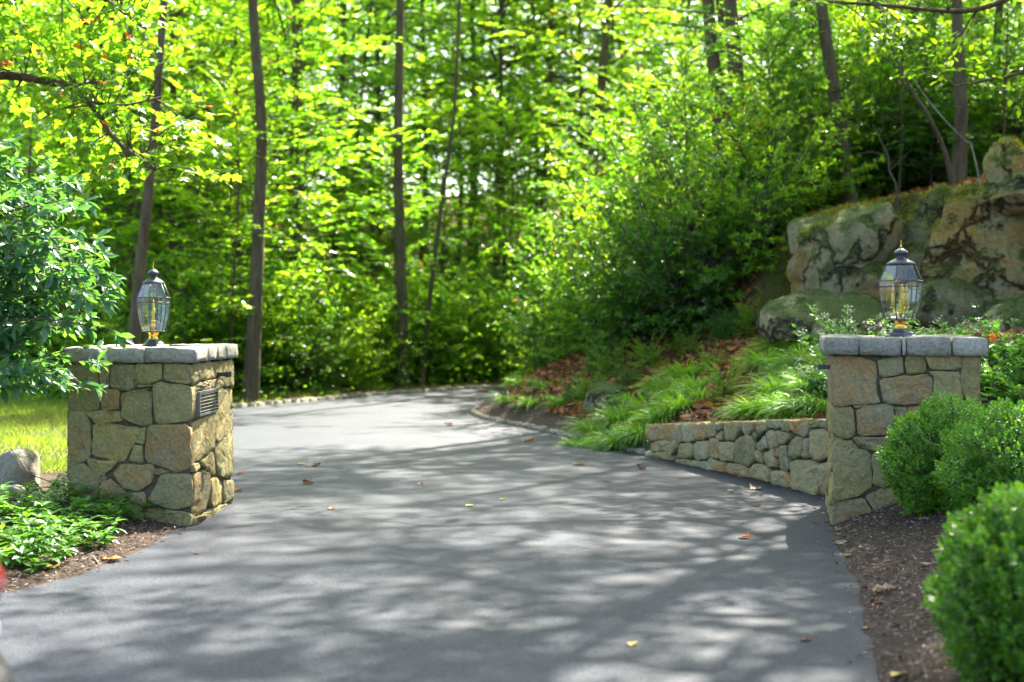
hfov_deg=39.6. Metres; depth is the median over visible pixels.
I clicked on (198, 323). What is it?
woodland shrub
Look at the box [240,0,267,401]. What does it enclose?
forest tree
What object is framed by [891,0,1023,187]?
laurel bush
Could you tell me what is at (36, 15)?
sapling
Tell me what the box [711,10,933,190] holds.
laurel bush
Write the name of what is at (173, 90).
forest tree
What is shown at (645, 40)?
forest tree
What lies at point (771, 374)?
ornamental grass
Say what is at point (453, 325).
woodland shrub
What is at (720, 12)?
forest tree
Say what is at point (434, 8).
woods
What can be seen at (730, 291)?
laurel bush
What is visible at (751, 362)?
ornamental grass
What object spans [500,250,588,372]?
laurel bush
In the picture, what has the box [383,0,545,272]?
forest tree
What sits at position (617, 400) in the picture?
ornamental grass
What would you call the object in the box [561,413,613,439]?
ornamental grass
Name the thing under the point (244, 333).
woodland shrub
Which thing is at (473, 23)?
forest tree
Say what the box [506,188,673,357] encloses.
laurel bush
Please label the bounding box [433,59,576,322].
sapling
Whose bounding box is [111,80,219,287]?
sapling
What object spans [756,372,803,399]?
ornamental grass
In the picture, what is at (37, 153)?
sapling
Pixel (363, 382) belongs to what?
woodland shrub
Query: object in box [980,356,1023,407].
flowering plant
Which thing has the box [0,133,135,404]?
broadleaf shrub
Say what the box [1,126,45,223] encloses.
sapling
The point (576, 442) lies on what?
ornamental grass
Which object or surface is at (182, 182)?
sapling
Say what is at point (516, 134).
sapling
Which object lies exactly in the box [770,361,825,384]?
ornamental grass
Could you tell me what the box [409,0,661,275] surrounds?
forest tree
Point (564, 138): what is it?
bank sapling
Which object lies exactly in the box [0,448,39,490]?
boulder
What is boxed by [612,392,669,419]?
ornamental grass
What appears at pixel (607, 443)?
ornamental grass
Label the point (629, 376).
seedling
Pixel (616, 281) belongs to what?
laurel bush
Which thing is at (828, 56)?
forest tree
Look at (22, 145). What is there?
sapling
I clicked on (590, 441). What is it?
ornamental grass
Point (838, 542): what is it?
fallen leaf
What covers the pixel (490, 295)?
woodland shrub
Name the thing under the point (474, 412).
kerb
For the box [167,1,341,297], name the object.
sapling
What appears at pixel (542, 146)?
forest tree
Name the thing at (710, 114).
laurel bush
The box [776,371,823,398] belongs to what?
ornamental grass
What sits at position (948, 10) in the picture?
beech tree
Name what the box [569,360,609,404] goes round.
seedling
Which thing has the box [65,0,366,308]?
forest tree
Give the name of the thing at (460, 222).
forest tree
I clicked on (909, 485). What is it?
boxwood bush
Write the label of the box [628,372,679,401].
ornamental grass
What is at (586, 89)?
forest tree
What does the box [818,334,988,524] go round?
stone pillar
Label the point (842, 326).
flowering plant
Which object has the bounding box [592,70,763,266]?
laurel bush
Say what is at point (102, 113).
maple tree
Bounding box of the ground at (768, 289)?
[0,179,1023,681]
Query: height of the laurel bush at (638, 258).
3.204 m
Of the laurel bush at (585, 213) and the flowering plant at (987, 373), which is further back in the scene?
the laurel bush at (585, 213)
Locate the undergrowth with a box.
[0,351,527,404]
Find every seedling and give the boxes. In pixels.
[556,376,587,405]
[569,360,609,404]
[580,332,618,374]
[586,330,633,381]
[607,352,647,385]
[625,328,669,371]
[672,325,705,359]
[691,339,729,376]
[701,355,744,402]
[704,301,747,343]
[728,284,771,338]
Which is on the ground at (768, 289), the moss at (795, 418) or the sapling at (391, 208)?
the sapling at (391, 208)
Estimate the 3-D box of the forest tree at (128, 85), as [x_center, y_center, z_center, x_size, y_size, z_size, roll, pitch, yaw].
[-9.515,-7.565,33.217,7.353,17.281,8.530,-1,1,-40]
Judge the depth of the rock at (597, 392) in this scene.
19.25 m
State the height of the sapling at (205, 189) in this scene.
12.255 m
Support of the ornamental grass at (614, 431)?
on the ground at (768, 289)
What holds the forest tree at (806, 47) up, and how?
on the ground at (768, 289)
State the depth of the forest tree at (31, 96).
42.24 m
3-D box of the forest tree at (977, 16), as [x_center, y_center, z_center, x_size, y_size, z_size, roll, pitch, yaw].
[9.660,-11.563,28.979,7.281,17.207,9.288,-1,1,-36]
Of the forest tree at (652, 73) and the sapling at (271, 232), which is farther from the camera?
the forest tree at (652, 73)
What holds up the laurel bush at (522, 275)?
on the ground at (768, 289)
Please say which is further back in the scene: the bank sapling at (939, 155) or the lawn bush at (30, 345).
the lawn bush at (30, 345)
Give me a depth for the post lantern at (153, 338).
11.51 m
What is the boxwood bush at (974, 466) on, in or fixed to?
on the ground at (768, 289)
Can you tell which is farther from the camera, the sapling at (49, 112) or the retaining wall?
the sapling at (49, 112)
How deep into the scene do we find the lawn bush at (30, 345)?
29.92 m
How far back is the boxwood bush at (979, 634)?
5.57 m
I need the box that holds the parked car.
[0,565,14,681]
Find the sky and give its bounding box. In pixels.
[2,0,1023,195]
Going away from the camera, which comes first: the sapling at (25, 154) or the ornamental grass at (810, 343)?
the ornamental grass at (810, 343)
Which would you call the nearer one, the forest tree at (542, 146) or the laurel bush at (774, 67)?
the laurel bush at (774, 67)
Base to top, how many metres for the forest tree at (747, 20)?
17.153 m
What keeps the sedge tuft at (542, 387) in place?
on the ground at (768, 289)
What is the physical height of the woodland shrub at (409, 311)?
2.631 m
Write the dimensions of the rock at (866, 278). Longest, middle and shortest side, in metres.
1.490 x 1.406 x 1.318 m
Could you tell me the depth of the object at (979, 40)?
27.43 m
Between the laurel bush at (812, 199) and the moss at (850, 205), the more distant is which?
the laurel bush at (812, 199)
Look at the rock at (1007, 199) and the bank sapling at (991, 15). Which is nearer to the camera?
the rock at (1007, 199)
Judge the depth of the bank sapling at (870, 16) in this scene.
32.48 m
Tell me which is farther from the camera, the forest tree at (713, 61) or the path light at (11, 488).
the forest tree at (713, 61)
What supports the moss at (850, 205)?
on the rock at (985, 259)
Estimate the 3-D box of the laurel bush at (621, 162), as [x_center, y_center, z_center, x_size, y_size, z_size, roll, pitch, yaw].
[2.704,-2.152,24.580,3.797,4.180,3.850,0,1,0]
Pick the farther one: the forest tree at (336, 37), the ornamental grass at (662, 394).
the forest tree at (336, 37)
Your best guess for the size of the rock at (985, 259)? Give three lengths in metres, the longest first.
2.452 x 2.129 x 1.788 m
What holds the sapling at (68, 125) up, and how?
on the ground at (768, 289)
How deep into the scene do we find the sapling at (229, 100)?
26.98 m
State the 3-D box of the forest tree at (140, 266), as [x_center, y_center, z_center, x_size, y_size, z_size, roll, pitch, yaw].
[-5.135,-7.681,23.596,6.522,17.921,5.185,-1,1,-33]
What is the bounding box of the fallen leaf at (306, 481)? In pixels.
[302,479,312,482]
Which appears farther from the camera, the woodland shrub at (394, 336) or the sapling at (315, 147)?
the sapling at (315, 147)
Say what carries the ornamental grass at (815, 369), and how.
on the ground at (768, 289)
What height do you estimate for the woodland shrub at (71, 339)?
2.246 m
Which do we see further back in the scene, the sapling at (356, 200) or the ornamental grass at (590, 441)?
the sapling at (356, 200)
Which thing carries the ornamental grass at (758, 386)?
on the ground at (768, 289)
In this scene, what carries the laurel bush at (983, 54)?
on the ground at (768, 289)
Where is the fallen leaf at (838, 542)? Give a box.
[835,540,846,543]
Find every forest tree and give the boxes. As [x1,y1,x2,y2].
[0,0,283,283]
[2,0,119,42]
[2,0,264,282]
[3,0,340,310]
[4,3,83,183]
[9,0,246,240]
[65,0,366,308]
[127,0,167,344]
[146,0,442,324]
[189,0,392,187]
[222,0,474,297]
[222,0,501,298]
[233,0,477,271]
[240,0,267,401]
[267,0,438,270]
[286,0,540,276]
[305,0,487,271]
[347,0,558,272]
[350,0,593,271]
[360,0,671,293]
[366,0,632,304]
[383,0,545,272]
[393,0,410,385]
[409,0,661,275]
[419,0,460,383]
[419,0,668,285]
[426,0,712,255]
[428,0,637,270]
[459,0,708,275]
[469,0,710,198]
[470,0,646,269]
[507,0,769,191]
[516,0,711,208]
[554,0,799,179]
[554,0,929,87]
[595,0,803,158]
[625,0,840,132]
[642,0,871,162]
[702,0,726,176]
[711,0,963,130]
[724,0,744,155]
[747,0,1005,85]
[785,1,797,101]
[816,3,857,204]
[853,0,1023,58]
[873,1,888,189]
[948,0,967,183]
[973,1,985,52]
[991,4,1002,137]
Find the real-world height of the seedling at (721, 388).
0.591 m
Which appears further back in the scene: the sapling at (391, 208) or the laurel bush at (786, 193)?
the sapling at (391, 208)
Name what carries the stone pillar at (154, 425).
on the ground at (768, 289)
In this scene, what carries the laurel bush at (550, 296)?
on the ground at (768, 289)
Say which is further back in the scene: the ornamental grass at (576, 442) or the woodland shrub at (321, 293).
the woodland shrub at (321, 293)
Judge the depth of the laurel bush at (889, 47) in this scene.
28.15 m
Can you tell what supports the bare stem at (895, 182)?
on the ground at (768, 289)
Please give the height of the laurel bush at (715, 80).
4.180 m
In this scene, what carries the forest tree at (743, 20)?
on the ground at (768, 289)
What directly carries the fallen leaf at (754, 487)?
on the driveway
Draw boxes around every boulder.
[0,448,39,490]
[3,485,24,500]
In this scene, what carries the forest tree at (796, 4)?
on the ground at (768, 289)
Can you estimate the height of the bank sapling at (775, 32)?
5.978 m
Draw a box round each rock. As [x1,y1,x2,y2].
[583,381,628,413]
[756,288,893,343]
[786,202,905,293]
[853,255,905,308]
[885,278,985,332]
[898,185,950,283]
[917,185,1023,311]
[971,293,1023,331]
[982,139,1023,217]
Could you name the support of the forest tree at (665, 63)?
on the ground at (768, 289)
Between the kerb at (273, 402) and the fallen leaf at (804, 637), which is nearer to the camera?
the fallen leaf at (804, 637)
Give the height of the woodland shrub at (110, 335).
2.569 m
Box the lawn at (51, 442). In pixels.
[0,387,340,474]
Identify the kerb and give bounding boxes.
[233,384,508,407]
[471,404,650,453]
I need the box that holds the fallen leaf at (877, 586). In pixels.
[867,584,883,591]
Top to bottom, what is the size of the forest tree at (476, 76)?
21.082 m
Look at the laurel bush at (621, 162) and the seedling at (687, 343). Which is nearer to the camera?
the seedling at (687, 343)
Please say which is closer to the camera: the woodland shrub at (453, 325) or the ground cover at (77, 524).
the ground cover at (77, 524)
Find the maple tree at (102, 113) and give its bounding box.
[0,0,241,199]
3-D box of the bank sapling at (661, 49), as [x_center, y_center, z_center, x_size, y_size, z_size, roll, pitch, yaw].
[2.588,-2.691,22.424,3.102,5.348,3.374,-1,1,-40]
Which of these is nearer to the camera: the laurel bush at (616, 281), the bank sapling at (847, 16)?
the laurel bush at (616, 281)
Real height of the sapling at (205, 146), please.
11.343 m
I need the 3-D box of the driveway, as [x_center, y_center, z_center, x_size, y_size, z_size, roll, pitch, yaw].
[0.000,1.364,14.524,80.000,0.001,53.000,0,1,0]
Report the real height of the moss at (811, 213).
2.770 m
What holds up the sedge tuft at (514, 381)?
on the ground at (768, 289)
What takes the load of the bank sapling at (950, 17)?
on the ground at (768, 289)
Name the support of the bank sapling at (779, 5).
on the ground at (768, 289)
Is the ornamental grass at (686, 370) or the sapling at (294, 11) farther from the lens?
the sapling at (294, 11)
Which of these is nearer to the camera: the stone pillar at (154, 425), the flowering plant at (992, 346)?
the stone pillar at (154, 425)
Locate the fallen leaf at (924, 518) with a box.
[915,515,928,519]
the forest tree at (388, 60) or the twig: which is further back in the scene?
the forest tree at (388, 60)
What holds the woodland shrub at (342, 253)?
on the ground at (768, 289)
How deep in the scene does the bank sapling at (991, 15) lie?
32.93 m
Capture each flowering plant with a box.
[788,324,826,393]
[806,302,899,361]
[832,318,910,335]
[886,299,990,336]
[947,330,1023,392]
[962,303,1023,362]
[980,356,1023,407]
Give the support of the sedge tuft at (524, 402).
on the ground at (768, 289)
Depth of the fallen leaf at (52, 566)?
8.86 m
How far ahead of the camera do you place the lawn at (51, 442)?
19.64 m
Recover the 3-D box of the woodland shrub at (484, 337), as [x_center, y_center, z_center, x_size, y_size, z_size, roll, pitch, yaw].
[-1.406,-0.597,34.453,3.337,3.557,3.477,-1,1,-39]
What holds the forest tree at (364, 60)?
on the ground at (768, 289)
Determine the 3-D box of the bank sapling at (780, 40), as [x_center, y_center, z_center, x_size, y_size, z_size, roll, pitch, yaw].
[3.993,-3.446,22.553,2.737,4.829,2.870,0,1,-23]
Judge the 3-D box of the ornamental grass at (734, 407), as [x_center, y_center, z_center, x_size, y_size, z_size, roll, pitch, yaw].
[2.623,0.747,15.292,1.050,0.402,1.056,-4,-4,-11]
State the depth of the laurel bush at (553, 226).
30.13 m
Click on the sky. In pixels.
(573, 7)
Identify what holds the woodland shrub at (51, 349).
on the ground at (768, 289)
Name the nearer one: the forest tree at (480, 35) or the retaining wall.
the retaining wall
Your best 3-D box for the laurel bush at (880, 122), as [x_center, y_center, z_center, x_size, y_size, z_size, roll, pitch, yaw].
[5.610,-3.801,24.620,3.223,3.583,3.309,-1,1,-38]
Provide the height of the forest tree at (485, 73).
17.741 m
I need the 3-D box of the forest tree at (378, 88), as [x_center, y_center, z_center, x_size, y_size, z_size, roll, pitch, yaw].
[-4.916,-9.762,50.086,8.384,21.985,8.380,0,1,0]
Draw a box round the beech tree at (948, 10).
[780,0,1023,116]
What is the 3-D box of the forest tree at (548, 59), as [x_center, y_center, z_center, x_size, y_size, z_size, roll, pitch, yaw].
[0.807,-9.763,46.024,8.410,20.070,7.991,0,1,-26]
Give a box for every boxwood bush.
[874,388,1010,517]
[919,479,1023,681]
[931,396,1023,525]
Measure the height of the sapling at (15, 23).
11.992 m
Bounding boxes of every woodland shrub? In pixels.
[12,224,185,397]
[16,240,182,394]
[43,289,146,398]
[79,266,207,345]
[95,260,230,344]
[122,205,314,395]
[147,246,300,395]
[177,284,296,393]
[183,224,357,388]
[191,246,332,393]
[199,261,327,389]
[264,294,362,395]
[271,266,408,389]
[273,293,353,378]
[274,260,396,378]
[279,256,410,376]
[283,258,388,333]
[306,245,444,384]
[320,250,379,305]
[326,245,427,299]
[332,280,425,386]
[339,282,444,381]
[342,256,480,383]
[350,216,511,384]
[363,255,483,382]
[371,228,492,359]
[379,242,516,380]
[410,234,539,366]
[437,271,511,363]
[453,251,551,378]
[469,276,557,380]
[488,272,538,370]
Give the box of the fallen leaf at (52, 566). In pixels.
[42,563,60,568]
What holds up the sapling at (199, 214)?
on the ground at (768, 289)
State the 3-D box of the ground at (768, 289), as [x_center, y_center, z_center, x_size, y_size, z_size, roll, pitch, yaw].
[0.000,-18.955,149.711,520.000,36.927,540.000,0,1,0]
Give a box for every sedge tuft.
[486,391,527,405]
[500,374,537,389]
[506,390,543,412]
[522,375,559,391]
[536,394,568,410]
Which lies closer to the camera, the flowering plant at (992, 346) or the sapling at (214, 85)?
the flowering plant at (992, 346)
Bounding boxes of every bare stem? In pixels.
[859,114,907,210]
[913,79,981,185]
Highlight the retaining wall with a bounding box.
[645,418,826,494]
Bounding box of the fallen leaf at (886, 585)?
[883,583,896,589]
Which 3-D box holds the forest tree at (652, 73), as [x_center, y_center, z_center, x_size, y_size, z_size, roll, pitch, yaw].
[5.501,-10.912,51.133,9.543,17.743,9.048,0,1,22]
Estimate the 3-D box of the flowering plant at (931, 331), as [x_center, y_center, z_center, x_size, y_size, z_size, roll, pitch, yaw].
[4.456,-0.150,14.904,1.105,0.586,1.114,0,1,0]
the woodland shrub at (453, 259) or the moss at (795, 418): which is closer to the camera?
the moss at (795, 418)
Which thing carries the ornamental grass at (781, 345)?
on the ground at (768, 289)
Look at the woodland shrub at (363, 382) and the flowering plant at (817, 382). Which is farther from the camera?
the woodland shrub at (363, 382)
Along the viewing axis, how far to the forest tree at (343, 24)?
39.81 m
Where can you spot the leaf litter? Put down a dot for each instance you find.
(540, 372)
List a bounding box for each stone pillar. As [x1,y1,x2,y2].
[61,343,237,525]
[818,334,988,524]
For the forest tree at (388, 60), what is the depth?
57.73 m
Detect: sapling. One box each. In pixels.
[0,0,57,223]
[0,0,164,275]
[0,0,192,395]
[0,0,212,280]
[0,10,92,313]
[0,21,118,262]
[0,97,68,280]
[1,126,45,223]
[2,0,238,319]
[2,2,131,271]
[4,84,175,342]
[6,127,100,246]
[9,0,290,347]
[9,29,125,231]
[10,38,167,240]
[15,69,151,252]
[36,0,295,301]
[53,0,289,321]
[61,74,206,324]
[95,0,299,328]
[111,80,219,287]
[114,10,348,394]
[122,0,289,294]
[132,27,243,287]
[133,0,392,325]
[154,32,286,288]
[158,22,347,314]
[167,0,437,365]
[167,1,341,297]
[168,58,373,357]
[175,128,249,286]
[176,90,300,302]
[199,2,393,298]
[302,117,430,322]
[306,143,425,319]
[311,107,478,379]
[317,115,460,296]
[323,140,435,296]
[370,54,529,312]
[391,178,486,277]
[415,60,564,345]
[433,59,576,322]
[433,85,582,325]
[510,90,663,342]
[536,62,702,251]
[568,2,782,326]
[572,24,729,281]
[592,37,752,210]
[643,33,766,202]
[662,0,822,138]
[681,0,825,237]
[693,0,853,243]
[723,0,891,210]
[724,0,904,114]
[729,2,880,197]
[743,0,908,139]
[805,0,989,120]
[808,0,931,157]
[814,0,979,193]
[841,0,983,169]
[863,0,994,185]
[876,0,955,185]
[884,0,1023,67]
[905,0,1023,142]
[925,0,1023,103]
[930,0,1023,86]
[940,0,1023,127]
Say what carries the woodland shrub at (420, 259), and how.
on the ground at (768, 289)
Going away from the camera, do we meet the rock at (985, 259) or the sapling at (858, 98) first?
the rock at (985, 259)
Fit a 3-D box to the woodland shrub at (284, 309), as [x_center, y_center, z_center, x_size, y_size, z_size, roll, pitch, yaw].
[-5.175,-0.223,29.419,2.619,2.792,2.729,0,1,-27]
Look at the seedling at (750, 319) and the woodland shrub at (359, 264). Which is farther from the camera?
the woodland shrub at (359, 264)
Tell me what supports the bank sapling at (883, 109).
on the ground at (768, 289)
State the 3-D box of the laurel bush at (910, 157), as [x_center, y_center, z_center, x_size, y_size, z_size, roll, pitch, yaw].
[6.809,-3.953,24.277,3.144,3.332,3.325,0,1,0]
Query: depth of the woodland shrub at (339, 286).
41.65 m
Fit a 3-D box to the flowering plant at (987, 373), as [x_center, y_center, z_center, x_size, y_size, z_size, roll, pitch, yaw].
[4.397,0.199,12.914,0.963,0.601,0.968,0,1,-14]
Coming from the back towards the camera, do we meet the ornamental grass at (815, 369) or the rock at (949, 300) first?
the rock at (949, 300)
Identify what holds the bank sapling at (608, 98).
on the ground at (768, 289)
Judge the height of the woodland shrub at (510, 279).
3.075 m
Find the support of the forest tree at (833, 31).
on the ground at (768, 289)
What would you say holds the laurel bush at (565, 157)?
on the ground at (768, 289)
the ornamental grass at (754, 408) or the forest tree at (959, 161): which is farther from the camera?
the forest tree at (959, 161)
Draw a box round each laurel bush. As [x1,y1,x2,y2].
[487,209,616,378]
[499,302,558,387]
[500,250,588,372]
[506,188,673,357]
[518,215,630,361]
[520,170,690,357]
[535,232,647,354]
[537,123,647,313]
[540,128,720,342]
[560,86,757,321]
[560,196,718,351]
[562,142,623,252]
[575,83,807,331]
[577,150,764,350]
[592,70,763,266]
[610,133,711,217]
[613,136,799,330]
[622,61,852,303]
[633,61,869,245]
[649,64,904,168]
[663,66,883,266]
[669,74,848,285]
[700,34,932,230]
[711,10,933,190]
[722,47,886,236]
[749,5,938,209]
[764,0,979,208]
[803,4,1012,171]
[820,0,1012,195]
[847,0,1023,192]
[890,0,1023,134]
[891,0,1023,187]
[918,48,1023,176]
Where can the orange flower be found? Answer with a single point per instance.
(992, 337)
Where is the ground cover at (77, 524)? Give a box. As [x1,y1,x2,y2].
[0,470,170,572]
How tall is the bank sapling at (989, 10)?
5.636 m
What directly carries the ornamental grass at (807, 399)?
on the ground at (768, 289)
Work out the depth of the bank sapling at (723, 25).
32.45 m
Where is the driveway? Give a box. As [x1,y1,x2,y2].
[0,388,879,681]
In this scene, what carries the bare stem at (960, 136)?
on the ground at (768, 289)
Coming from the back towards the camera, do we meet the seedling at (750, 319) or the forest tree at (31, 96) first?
the forest tree at (31, 96)
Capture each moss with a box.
[675,417,814,422]
[758,177,989,301]
[785,136,1023,272]
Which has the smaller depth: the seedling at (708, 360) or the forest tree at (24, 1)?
the seedling at (708, 360)
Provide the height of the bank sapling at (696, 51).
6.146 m
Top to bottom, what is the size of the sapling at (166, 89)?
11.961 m
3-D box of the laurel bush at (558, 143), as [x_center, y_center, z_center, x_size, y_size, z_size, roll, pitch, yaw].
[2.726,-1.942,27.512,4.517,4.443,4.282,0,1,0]
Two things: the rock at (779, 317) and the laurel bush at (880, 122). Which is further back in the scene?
the laurel bush at (880, 122)
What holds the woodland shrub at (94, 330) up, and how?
on the ground at (768, 289)
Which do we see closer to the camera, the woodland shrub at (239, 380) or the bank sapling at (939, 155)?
the bank sapling at (939, 155)
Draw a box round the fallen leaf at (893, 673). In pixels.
[890,671,906,675]
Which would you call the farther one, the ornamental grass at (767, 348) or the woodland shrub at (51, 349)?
the woodland shrub at (51, 349)
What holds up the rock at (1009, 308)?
on the ground at (768, 289)
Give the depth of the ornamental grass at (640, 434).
16.90 m
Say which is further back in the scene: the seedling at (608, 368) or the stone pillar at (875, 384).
the seedling at (608, 368)
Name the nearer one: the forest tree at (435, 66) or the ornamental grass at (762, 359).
the ornamental grass at (762, 359)
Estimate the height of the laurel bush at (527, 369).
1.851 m
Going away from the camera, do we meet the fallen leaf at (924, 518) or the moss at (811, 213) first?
the fallen leaf at (924, 518)
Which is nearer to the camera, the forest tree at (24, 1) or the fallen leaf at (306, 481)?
the fallen leaf at (306, 481)
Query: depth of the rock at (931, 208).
18.39 m
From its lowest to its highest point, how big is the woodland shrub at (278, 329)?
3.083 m
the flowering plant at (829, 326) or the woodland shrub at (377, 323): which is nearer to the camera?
the flowering plant at (829, 326)
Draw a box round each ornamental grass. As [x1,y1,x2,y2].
[553,431,602,446]
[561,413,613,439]
[577,432,624,449]
[579,398,639,440]
[588,425,634,451]
[600,423,651,445]
[603,387,648,406]
[607,419,650,447]
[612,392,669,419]
[621,404,688,437]
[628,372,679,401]
[639,389,705,420]
[648,385,685,401]
[649,358,703,388]
[660,368,719,402]
[663,382,715,404]
[711,394,790,420]
[722,391,796,420]
[726,346,792,376]
[732,372,803,402]
[741,335,787,355]
[747,388,824,420]
[748,354,791,377]
[751,361,805,383]
[755,335,799,354]
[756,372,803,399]
[758,343,818,372]
[766,388,825,418]
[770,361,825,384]
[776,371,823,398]
[779,327,819,352]
[782,344,826,370]
[785,388,827,418]
[800,360,826,375]
[808,348,825,367]
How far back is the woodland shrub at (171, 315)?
26.99 m
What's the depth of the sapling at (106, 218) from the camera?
27.65 m
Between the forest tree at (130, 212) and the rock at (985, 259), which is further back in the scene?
the forest tree at (130, 212)
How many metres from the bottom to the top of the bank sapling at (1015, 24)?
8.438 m
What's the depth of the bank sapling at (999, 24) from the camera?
25.26 m
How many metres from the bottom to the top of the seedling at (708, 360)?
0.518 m
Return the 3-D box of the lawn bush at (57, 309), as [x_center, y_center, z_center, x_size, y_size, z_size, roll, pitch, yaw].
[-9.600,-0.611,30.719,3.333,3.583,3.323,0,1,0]
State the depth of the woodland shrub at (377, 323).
32.02 m
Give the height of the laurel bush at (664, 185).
3.981 m
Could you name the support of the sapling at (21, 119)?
on the ground at (768, 289)
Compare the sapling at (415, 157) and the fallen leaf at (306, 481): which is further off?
the sapling at (415, 157)
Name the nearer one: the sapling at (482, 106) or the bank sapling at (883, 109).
the bank sapling at (883, 109)
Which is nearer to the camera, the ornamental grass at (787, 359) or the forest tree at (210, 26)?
the ornamental grass at (787, 359)
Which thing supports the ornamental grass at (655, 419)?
on the ground at (768, 289)
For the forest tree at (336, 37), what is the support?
on the ground at (768, 289)
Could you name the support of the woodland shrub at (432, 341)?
on the ground at (768, 289)
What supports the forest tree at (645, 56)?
on the ground at (768, 289)
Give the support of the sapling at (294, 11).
on the ground at (768, 289)
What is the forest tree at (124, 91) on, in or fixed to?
on the ground at (768, 289)
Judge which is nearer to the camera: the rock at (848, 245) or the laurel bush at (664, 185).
the rock at (848, 245)
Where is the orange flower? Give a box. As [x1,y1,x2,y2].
[989,333,996,341]
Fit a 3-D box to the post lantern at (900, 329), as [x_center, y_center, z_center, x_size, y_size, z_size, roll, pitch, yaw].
[3.101,-0.418,11.345,0.354,0.774,0.308,0,1,0]
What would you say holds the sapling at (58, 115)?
on the ground at (768, 289)
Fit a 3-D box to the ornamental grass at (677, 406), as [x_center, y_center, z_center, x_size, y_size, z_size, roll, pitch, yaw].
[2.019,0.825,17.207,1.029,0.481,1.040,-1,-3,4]
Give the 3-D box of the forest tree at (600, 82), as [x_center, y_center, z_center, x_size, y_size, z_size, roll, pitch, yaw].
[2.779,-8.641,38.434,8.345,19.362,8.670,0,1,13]
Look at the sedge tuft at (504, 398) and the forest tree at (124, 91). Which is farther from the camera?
the forest tree at (124, 91)
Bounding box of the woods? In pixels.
[0,0,1023,272]
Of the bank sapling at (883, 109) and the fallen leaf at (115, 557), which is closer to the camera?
the fallen leaf at (115, 557)
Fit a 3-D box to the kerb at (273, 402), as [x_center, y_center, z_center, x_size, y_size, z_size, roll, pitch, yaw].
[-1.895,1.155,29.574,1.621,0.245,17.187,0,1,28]
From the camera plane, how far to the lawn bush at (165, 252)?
31.51 m
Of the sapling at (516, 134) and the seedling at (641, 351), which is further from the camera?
the sapling at (516, 134)
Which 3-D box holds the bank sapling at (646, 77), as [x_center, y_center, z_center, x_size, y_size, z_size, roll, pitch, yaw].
[2.741,-2.835,25.807,3.486,5.526,3.206,1,1,43]
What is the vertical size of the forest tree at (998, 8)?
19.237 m
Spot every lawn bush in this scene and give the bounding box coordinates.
[2,166,176,378]
[7,241,130,382]
[7,243,53,384]
[73,267,185,330]
[95,235,250,332]
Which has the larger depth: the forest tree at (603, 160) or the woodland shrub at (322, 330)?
the forest tree at (603, 160)
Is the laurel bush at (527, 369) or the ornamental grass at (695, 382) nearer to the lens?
the ornamental grass at (695, 382)
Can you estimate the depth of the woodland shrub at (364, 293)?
32.74 m
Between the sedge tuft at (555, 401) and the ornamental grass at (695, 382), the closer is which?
the ornamental grass at (695, 382)
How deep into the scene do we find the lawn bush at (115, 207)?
32.38 m
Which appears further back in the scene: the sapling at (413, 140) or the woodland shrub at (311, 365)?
the sapling at (413, 140)
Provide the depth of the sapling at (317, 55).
43.57 m
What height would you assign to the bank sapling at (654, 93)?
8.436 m
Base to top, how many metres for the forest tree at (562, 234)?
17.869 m
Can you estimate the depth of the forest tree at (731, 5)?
26.40 m
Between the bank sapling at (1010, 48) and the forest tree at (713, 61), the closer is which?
the bank sapling at (1010, 48)
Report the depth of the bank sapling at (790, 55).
24.15 m
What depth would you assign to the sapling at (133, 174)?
41.95 m
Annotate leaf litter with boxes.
[508,172,1023,426]
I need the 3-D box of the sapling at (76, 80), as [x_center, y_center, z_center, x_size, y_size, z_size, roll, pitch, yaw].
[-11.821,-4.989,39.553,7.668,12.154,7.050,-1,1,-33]
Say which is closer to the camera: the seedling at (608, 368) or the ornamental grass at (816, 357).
the ornamental grass at (816, 357)
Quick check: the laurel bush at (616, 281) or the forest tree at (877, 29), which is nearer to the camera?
the laurel bush at (616, 281)
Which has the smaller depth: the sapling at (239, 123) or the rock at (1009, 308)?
the rock at (1009, 308)
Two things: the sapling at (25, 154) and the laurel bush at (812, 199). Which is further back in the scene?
the sapling at (25, 154)
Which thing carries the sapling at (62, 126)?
on the ground at (768, 289)
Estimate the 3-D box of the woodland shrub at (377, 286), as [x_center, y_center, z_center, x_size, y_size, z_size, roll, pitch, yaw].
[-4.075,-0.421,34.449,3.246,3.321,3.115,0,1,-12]
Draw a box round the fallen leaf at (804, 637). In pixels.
[800,635,811,639]
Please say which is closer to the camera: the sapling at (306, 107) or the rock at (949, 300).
the rock at (949, 300)
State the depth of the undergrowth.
29.70 m
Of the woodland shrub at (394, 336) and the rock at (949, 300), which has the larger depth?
the woodland shrub at (394, 336)
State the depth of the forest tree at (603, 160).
50.47 m
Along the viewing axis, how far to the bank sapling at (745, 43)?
24.70 m
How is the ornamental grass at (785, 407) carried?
on the ground at (768, 289)
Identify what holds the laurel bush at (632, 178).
on the ground at (768, 289)
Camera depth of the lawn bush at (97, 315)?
30.29 m
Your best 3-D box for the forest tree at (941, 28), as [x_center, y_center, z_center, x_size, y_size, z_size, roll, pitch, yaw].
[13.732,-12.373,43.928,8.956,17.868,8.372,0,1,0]
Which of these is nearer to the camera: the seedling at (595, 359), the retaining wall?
the retaining wall
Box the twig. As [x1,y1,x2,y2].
[10,448,59,512]
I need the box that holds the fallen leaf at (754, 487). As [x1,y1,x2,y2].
[750,484,760,488]
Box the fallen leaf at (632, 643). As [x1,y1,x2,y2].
[627,641,637,645]
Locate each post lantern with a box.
[136,263,169,346]
[879,245,922,336]
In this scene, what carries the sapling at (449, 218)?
on the ground at (768, 289)
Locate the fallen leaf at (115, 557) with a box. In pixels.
[99,555,121,558]

